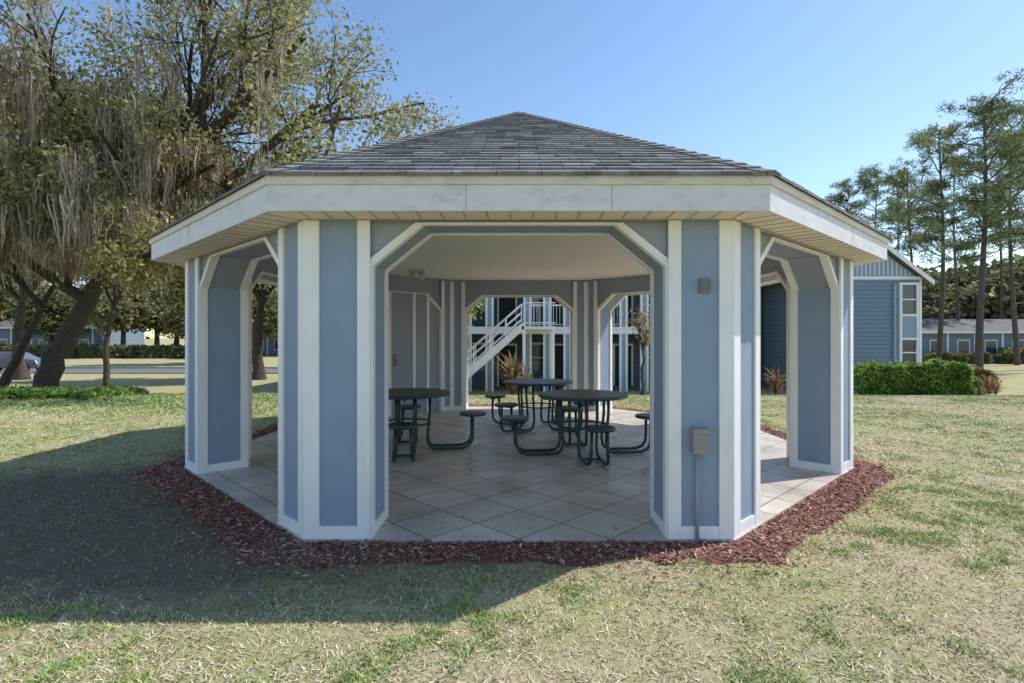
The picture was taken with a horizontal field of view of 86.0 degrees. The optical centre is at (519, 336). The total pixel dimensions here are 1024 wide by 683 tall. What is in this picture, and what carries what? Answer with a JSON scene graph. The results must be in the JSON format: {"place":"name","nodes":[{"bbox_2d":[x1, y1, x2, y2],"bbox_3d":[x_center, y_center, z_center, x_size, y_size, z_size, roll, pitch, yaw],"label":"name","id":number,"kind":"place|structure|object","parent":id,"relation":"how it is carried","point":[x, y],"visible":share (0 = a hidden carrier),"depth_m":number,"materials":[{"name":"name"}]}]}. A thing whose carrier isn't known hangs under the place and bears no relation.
{"place":"outdoors","nodes":[
{"label":"outdoors","id":0,"kind":"place"},
{"bbox_2d":[0,368,277,371],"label":"road","id":1,"kind":"structure","parent":0,"point":[135,370],"depth_m":40.39,"materials":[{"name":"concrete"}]},
{"bbox_2d":[0,352,40,370],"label":"parked car","id":2,"kind":"object","parent":1,"relation":"on","point":[31,361],"visible":0.47,"depth_m":37.79,"materials":[{"name":"grey paint"}]},
{"bbox_2d":[0,338,1023,682],"bbox_3d":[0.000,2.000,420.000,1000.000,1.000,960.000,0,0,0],"label":"ground","id":3,"kind":"structure","parent":0,"point":[224,588],"depth_m":3.27,"materials":[{"name":"green plant"}]},
{"bbox_2d":[0,255,72,385],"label":"oak tree","id":4,"kind":"object","parent":3,"relation":"on","point":[9,373],"visible":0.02,"depth_m":20.08,"materials":[{"name":"brown plant"}]},
{"bbox_2d":[0,263,81,379],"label":"oak tree","id":5,"kind":"object","parent":3,"relation":"on","point":[21,298],"visible":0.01,"depth_m":31.77,"materials":[{"name":"brown plant"}]},
{"bbox_2d":[0,329,143,354],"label":"walls","id":6,"kind":"structure","parent":3,"relation":"on","point":[136,338],"depth_m":70.58,"materials":[{"name":"blue"}]},
{"bbox_2d":[0,327,96,345],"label":"trim","id":7,"kind":"structure","parent":6,"relation":"attached to","point":[11,328],"depth_m":69.95,"materials":[{"name":"white paint"}]},
{"bbox_2d":[0,340,87,344],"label":"windows","id":8,"kind":"structure","parent":7,"relation":"attached to","point":[83,342],"depth_m":69.94,"materials":[{"name":"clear glass"}]},
{"bbox_2d":[0,317,149,328],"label":"roof","id":9,"kind":"structure","parent":6,"relation":"on","point":[5,323],"depth_m":70.76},
{"bbox_2d":[0,384,148,400],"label":"flower bed","id":10,"kind":"object","parent":3,"relation":"on","point":[7,392],"visible":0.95,"depth_m":13.06,"materials":[{"name":"green plant"}]},
{"bbox_2d":[0,343,184,357],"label":"shrub","id":11,"kind":"object","parent":3,"relation":"on","point":[135,351],"visible":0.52,"depth_m":63.02,"materials":[{"name":"green plant"}]},
{"bbox_2d":[52,266,167,387],"bbox_3d":[-19.441,-2.105,26.827,6.555,9.249,5.204,0,0,0],"label":"oak tree","id":12,"kind":"object","parent":3,"relation":"on","point":[106,361],"visible":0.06,"depth_m":25.89,"materials":[{"name":"green plant"}]},
{"bbox_2d":[0,367,277,373],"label":"kerb","id":13,"kind":"structure","parent":3,"relation":"on","point":[135,372],"depth_m":36.80,"materials":[{"name":"concrete"}]},
{"bbox_2d":[156,266,276,323],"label":"oak tree","id":14,"kind":"object","parent":3,"relation":"on","point":[177,299],"visible":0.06,"depth_m":48.72,"materials":[{"name":"green plant"}]},
{"bbox_2d":[0,0,463,386],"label":"live oak tree","id":15,"kind":"object","parent":3,"relation":"on","point":[100,189],"visible":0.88,"depth_m":15.73,"materials":[{"name":"green plant"}]},
{"bbox_2d":[252,330,277,354],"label":"walls","id":16,"kind":"structure","parent":3,"relation":"on","point":[271,351],"depth_m":75.00,"materials":[{"name":"blue"}]},
{"bbox_2d":[263,337,277,354],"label":"trim","id":17,"kind":"structure","parent":16,"relation":"attached to","point":[267,345],"depth_m":74.96,"materials":[{"name":"white paint"}]},
{"bbox_2d":[252,160,296,379],"bbox_3d":[-15.466,-3.952,32.335,10.936,12.970,8.181,0,0,0],"label":"oak tree","id":18,"kind":"object","parent":3,"relation":"on","point":[258,371],"visible":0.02,"depth_m":31.80,"materials":[{"name":"brown plant"}]},
{"bbox_2d":[468,301,485,330],"bbox_3d":[-2.530,0.161,21.017,2.050,4.431,3.087,0,0,-25],"label":"tree","id":19,"kind":"object","parent":3,"relation":"on","point":[471,310],"depth_m":20.49,"materials":[{"name":"green plant"}]},
{"bbox_2d":[489,350,532,394],"bbox_3d":[-0.313,1.346,20.445,2.018,1.735,2.198,0,0,34],"label":"cordyline plant","id":20,"kind":"object","parent":3,"relation":"on","point":[513,368],"visible":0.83,"depth_m":20.34,"materials":[{"name":"brown plant"}]},
{"bbox_2d":[85,402,938,597],"bbox_3d":[-0.031,1.479,7.716,9.386,0.056,9.200,0,0,0],"label":"mulch bed","id":21,"kind":"object","parent":3,"relation":"on","point":[245,531],"visible":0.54,"depth_m":3.94,"materials":[{"name":"wood"}]},
{"bbox_2d":[0,249,1023,352],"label":"distant tree line","id":22,"kind":"object","parent":3,"relation":"on","point":[133,312],"visible":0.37,"depth_m":65.18,"materials":[{"name":"green plant"}]},
{"bbox_2d":[468,302,555,394],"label":"exterior staircase","id":23,"kind":"structure","parent":3,"relation":"on","point":[479,363],"depth_m":22.58,"materials":[{"name":"white paint"}]},
{"bbox_2d":[0,399,1023,682],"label":"fallen leaves","id":24,"kind":"object","parent":3,"relation":"on","point":[494,593],"visible":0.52,"depth_m":3.12,"materials":[{"name":"brown plant"}]},
{"bbox_2d":[146,111,891,541],"bbox_3d":[0.000,-0.761,7.755,8.230,4.822,8.230,0,0,0],"label":"octagonal gazebo","id":25,"kind":"object","parent":3,"relation":"on","point":[382,267],"visible":0.99,"depth_m":4.32,"materials":[{"name":"blue paint"}]},
{"bbox_2d":[388,388,485,461],"bbox_3d":[-1.460,1.088,7.100,1.570,0.746,1.570,0,0,36],"label":"round picnic table","id":26,"kind":"object","parent":25,"relation":"on","point":[397,395],"visible":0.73,"depth_m":7.02,"materials":[{"name":"metal"}]},
{"bbox_2d":[485,378,595,433],"bbox_3d":[0.300,1.088,8.850,1.570,0.746,1.570,0,0,-10],"label":"round picnic table","id":27,"kind":"object","parent":25,"relation":"on","point":[520,384],"visible":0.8,"depth_m":8.60,"materials":[{"name":"metal"}]},
{"bbox_2d":[501,389,649,465],"bbox_3d":[0.800,1.088,6.900,1.570,0.746,1.570,0,0,39],"label":"round picnic table","id":28,"kind":"object","parent":25,"relation":"on","point":[590,396],"visible":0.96,"depth_m":6.75,"materials":[{"name":"metal"}]},
{"bbox_2d":[472,288,762,385],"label":"recessed walls","id":29,"kind":"structure","parent":3,"relation":"on","point":[478,378],"depth_m":27.50,"materials":[{"name":"paint"}]},
{"bbox_2d":[760,249,930,287],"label":"roof","id":30,"kind":"structure","parent":29,"relation":"on","point":[904,264],"depth_m":24.99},
{"bbox_2d":[617,304,649,394],"bbox_3d":[4.467,0.495,20.084,1.837,3.522,1.658,0,0,0],"label":"crape myrtle tree","id":31,"kind":"object","parent":3,"relation":"on","point":[639,321],"visible":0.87,"depth_m":19.96,"materials":[{"name":"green plant"}]},
{"bbox_2d":[468,255,915,390],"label":"blue panels","id":32,"kind":"object","parent":3,"relation":"on","point":[908,326],"visible":0.2,"depth_m":24.98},
{"bbox_2d":[468,244,934,391],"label":"white trim","id":33,"kind":"structure","parent":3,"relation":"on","point":[620,330],"depth_m":24.95,"materials":[{"name":"paint"}]},
{"bbox_2d":[499,295,630,385],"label":"doors","id":34,"kind":"structure","parent":33,"relation":"attached to","point":[506,306],"depth_m":27.47,"materials":[{"name":"grey"}]},
{"bbox_2d":[472,285,915,370],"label":"windows","id":35,"kind":"structure","parent":33,"relation":"attached to","point":[908,292],"depth_m":24.94,"materials":[{"name":"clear glass"}]},
{"bbox_2d":[760,363,785,394],"bbox_3d":[7.500,1.245,16.030,1.168,0.916,1.023,0,0,39],"label":"cordyline plant","id":36,"kind":"object","parent":3,"relation":"on","point":[776,384],"visible":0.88,"depth_m":15.95,"materials":[{"name":"brown plant"}]},
{"bbox_2d":[763,280,918,390],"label":"siding walls","id":37,"kind":"structure","parent":3,"relation":"on","point":[872,319],"depth_m":25.00,"materials":[{"name":"blue wood"}]},
{"bbox_2d":[825,173,876,222],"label":"pine tree","id":38,"kind":"object","parent":3,"relation":"on","point":[842,196],"visible":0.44,"depth_m":65.45,"materials":[{"name":"green plant"}]},
{"bbox_2d":[849,163,929,245],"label":"pine tree","id":39,"kind":"object","parent":3,"relation":"on","point":[864,186],"visible":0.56,"depth_m":61.28,"materials":[{"name":"green plant"}]},
{"bbox_2d":[862,171,950,251],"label":"pine tree","id":40,"kind":"object","parent":3,"relation":"on","point":[899,233],"visible":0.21,"depth_m":65.03,"materials":[{"name":"green plant"}]},
{"bbox_2d":[863,156,966,310],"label":"pine tree","id":41,"kind":"object","parent":3,"relation":"on","point":[905,247],"visible":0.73,"depth_m":52.09,"materials":[{"name":"green plant"}]},
{"bbox_2d":[853,357,977,394],"bbox_3d":[12.204,1.288,17.147,3.590,1.360,1.736,0,0,0],"label":"hedge","id":42,"kind":"object","parent":3,"relation":"on","point":[936,376],"visible":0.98,"depth_m":16.62,"materials":[{"name":"green plant"}]},
{"bbox_2d":[880,121,1000,359],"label":"pine tree","id":43,"kind":"object","parent":3,"relation":"on","point":[941,185],"visible":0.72,"depth_m":45.72,"materials":[{"name":"green plant"}]},
{"bbox_2d":[910,148,980,320],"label":"pine tree","id":44,"kind":"object","parent":3,"relation":"on","point":[956,249],"visible":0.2,"depth_m":55.85,"materials":[{"name":"green plant"}]},
{"bbox_2d":[905,67,1023,366],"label":"pine tree","id":45,"kind":"object","parent":3,"relation":"on","point":[986,111],"visible":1,"depth_m":39.27,"materials":[{"name":"green plant"}]},
{"bbox_2d":[952,375,986,394],"bbox_3d":[14.803,1.679,18.139,1.248,0.918,2.876,0,0,38],"label":"shrub","id":46,"kind":"object","parent":3,"relation":"on","point":[978,383],"visible":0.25,"depth_m":17.10,"materials":[{"name":"green plant"}]},
{"bbox_2d":[922,333,1023,362],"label":"walls","id":47,"kind":"structure","parent":3,"relation":"on","point":[954,338],"depth_m":52.00,"materials":[{"name":"blue"}]},
{"bbox_2d":[922,319,1023,330],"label":"roof","id":48,"kind":"structure","parent":47,"relation":"on","point":[970,325],"depth_m":53.64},
{"bbox_2d":[922,331,1023,355],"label":"trim","id":49,"kind":"structure","parent":47,"relation":"attached to","point":[947,339],"depth_m":51.95,"materials":[{"name":"white paint"}]},
{"bbox_2d":[931,341,1023,354],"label":"windows","id":50,"kind":"structure","parent":49,"relation":"attached to","point":[991,346],"depth_m":51.94,"materials":[{"name":"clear glass"}]},
{"bbox_2d":[922,347,1023,363],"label":"shrub","id":51,"kind":"object","parent":3,"relation":"on","point":[1005,355],"visible":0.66,"depth_m":50.01,"materials":[{"name":"green plant"}]},
{"bbox_2d":[952,360,997,392],"bbox_3d":[19.791,1.825,24.477,2.652,1.512,1.536,0,0,0],"label":"shrub","id":52,"kind":"object","parent":3,"relation":"on","point":[980,371],"visible":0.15,"depth_m":24.06,"materials":[{"name":"green plant"}]},
{"bbox_2d":[958,159,1023,318],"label":"pine tree","id":53,"kind":"object","parent":3,"relation":"on","point":[1001,274],"visible":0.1,"depth_m":59.95,"materials":[{"name":"green plant"}]},
{"bbox_2d":[981,375,1000,394],"bbox_3d":[14.921,1.510,17.444,0.748,0.702,0.884,0,0,0],"label":"cordyline plant","id":54,"kind":"object","parent":3,"relation":"on","point":[988,383],"visible":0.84,"depth_m":17.35,"materials":[{"name":"brown plant"}]},
{"bbox_2d":[959,110,1023,364],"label":"pine tree","id":55,"kind":"object","parent":3,"relation":"on","point":[1016,348],"visible":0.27,"depth_m":47.92,"materials":[{"name":"green plant"}]},
{"bbox_2d":[991,377,1006,394],"bbox_3d":[16.499,1.681,19.027,0.850,0.720,0.810,0,0,0],"label":"cordyline plant","id":56,"kind":"object","parent":3,"relation":"on","point":[996,389],"visible":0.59,"depth_m":18.93,"materials":[{"name":"brown plant"}]},
{"bbox_2d":[987,99,1023,229],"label":"pine tree","id":57,"kind":"object","parent":3,"relation":"on","point":[1001,176],"visible":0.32,"depth_m":43.93,"materials":[{"name":"green plant"}]},
{"bbox_2d":[0,0,1023,337],"label":"sky","id":58,"kind":"structure","parent":0,"point":[811,92],"materials":[{"name":"blue"}]},
{"bbox_2d":[522,365,534,394],"bbox_3d":[0.173,1.661,20.965,1.188,1.213,1.415,0,0,0],"label":"cordyline plant","id":59,"kind":"object","parent":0,"point":[524,377],"visible":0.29,"depth_m":20.88,"materials":[{"name":"brown plant"}]}
]}

